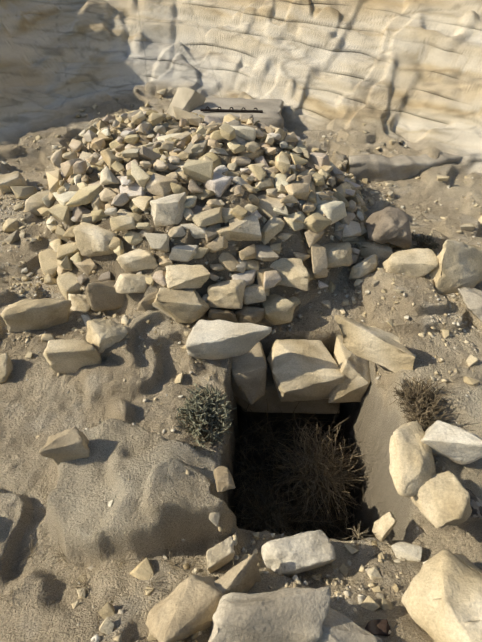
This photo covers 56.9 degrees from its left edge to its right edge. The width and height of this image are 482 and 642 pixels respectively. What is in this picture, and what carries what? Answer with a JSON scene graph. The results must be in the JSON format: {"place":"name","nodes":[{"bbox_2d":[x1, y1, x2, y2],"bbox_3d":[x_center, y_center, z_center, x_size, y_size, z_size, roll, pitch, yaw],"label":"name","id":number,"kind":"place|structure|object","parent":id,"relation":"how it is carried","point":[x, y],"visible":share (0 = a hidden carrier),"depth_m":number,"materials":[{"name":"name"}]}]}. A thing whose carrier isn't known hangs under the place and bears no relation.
{"place":"outdoors","nodes":[
{"label":"outdoors","id":0,"kind":"place"},
{"bbox_2d":[0,0,481,641],"bbox_3d":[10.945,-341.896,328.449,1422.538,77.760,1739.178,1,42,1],"label":"terrain","id":1,"kind":"structure","parent":0,"point":[408,72],"depth_m":4.50,"materials":[{"name":"beige sand"}]},
{"bbox_2d":[0,170,370,609],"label":"dry grass tufts","id":2,"kind":"object","parent":1,"relation":"on","point":[85,579],"visible":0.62,"depth_m":2.70,"materials":[{"name":"beige plant"}]},
{"bbox_2d":[167,87,205,116],"bbox_3d":[-1.006,-3.394,7.386,0.386,0.804,0.888,29,49,28],"label":"rock","id":3,"kind":"object","parent":1,"relation":"on","point":[188,99],"depth_m":7.22,"materials":[{"name":"stone"}]},
{"bbox_2d":[37,106,367,324],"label":"cairn stones","id":4,"kind":"object","parent":1,"relation":"on","point":[177,146],"visible":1,"depth_m":4.66,"materials":[{"name":"stone"}]},
{"bbox_2d":[175,382,236,448],"bbox_3d":[-0.297,0.800,3.683,0.512,0.448,0.688,1,42,1],"label":"green cushion shrub","id":5,"kind":"object","parent":1,"relation":"on","point":[207,413],"visible":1,"depth_m":3.60,"materials":[{"name":"green plant"}]},
{"bbox_2d":[192,97,287,135],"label":"stone slab","id":6,"kind":"structure","parent":1,"relation":"on","point":[271,113],"depth_m":7.29,"materials":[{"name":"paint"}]},
{"bbox_2d":[200,106,262,112],"bbox_3d":[-0.152,-3.382,7.111,1.002,0.066,0.060,3,42,4],"label":"iron strap with loops","id":7,"kind":"object","parent":6,"relation":"on","point":[233,110],"visible":1,"depth_m":7.10,"materials":[{"name":"grey metal"}]},
{"bbox_2d":[0,171,481,641],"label":"boulders","id":8,"kind":"object","parent":1,"relation":"on","point":[441,600],"visible":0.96,"depth_m":3.86,"materials":[{"name":"stone"}]},
{"bbox_2d":[0,88,481,641],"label":"pebbles","id":9,"kind":"object","parent":1,"relation":"on","point":[402,552],"visible":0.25,"depth_m":4.26,"materials":[{"name":"stone"}]},
{"bbox_2d":[0,129,481,641],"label":"gravel chips","id":10,"kind":"object","parent":1,"relation":"on","point":[295,577],"visible":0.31,"depth_m":4.26,"materials":[{"name":"stone"}]},
{"bbox_2d":[229,471,309,535],"bbox_3d":[0.197,1.845,4.142,0.923,0.697,0.874,1,42,1],"label":"tumbleweed","id":11,"kind":"object","parent":1,"relation":"on","point":[269,522],"visible":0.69,"depth_m":4.13,"materials":[{"name":"brown plant"}]},
{"bbox_2d":[229,399,374,540],"bbox_3d":[0.527,1.577,4.273,1.278,1.057,1.628,1,42,1],"label":"dead brush","id":12,"kind":"object","parent":1,"relation":"on","point":[269,439],"visible":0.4,"depth_m":4.45,"materials":[{"name":"brown plant"}]},
{"bbox_2d":[268,413,368,525],"bbox_3d":[0.787,1.440,4.336,1.073,0.807,1.125,1,42,1],"label":"tumbleweed","id":13,"kind":"object","parent":1,"relation":"on","point":[312,465],"visible":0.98,"depth_m":4.24,"materials":[{"name":"brown plant"}]},
{"bbox_2d":[346,152,461,181],"bbox_3d":[2.443,-2.268,6.542,1.877,0.331,0.445,-6,42,-7],"label":"rock ledge","id":14,"kind":"object","parent":1,"relation":"on","point":[376,167],"visible":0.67,"depth_m":6.37,"materials":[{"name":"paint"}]},
{"bbox_2d":[402,405,435,431],"bbox_3d":[1.335,0.771,3.224,0.317,0.223,0.338,1,42,1],"label":"dry shrub","id":15,"kind":"object","parent":1,"relation":"on","point":[421,422],"visible":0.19,"depth_m":3.23,"materials":[{"name":"brown plant"}]},
{"bbox_2d":[390,375,459,423],"bbox_3d":[1.401,0.614,3.374,0.475,0.382,0.542,-15,44,-16],"label":"dry shrub","id":16,"kind":"object","parent":1,"relation":"on","point":[425,398],"visible":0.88,"depth_m":3.37,"materials":[{"name":"brown plant"}]},
{"bbox_2d":[411,231,439,248],"bbox_3d":[2.070,-0.917,5.231,0.483,0.225,0.332,25,48,25],"label":"shrub by dark rock","id":17,"kind":"object","parent":1,"relation":"on","point":[423,243],"visible":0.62,"depth_m":5.17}
]}

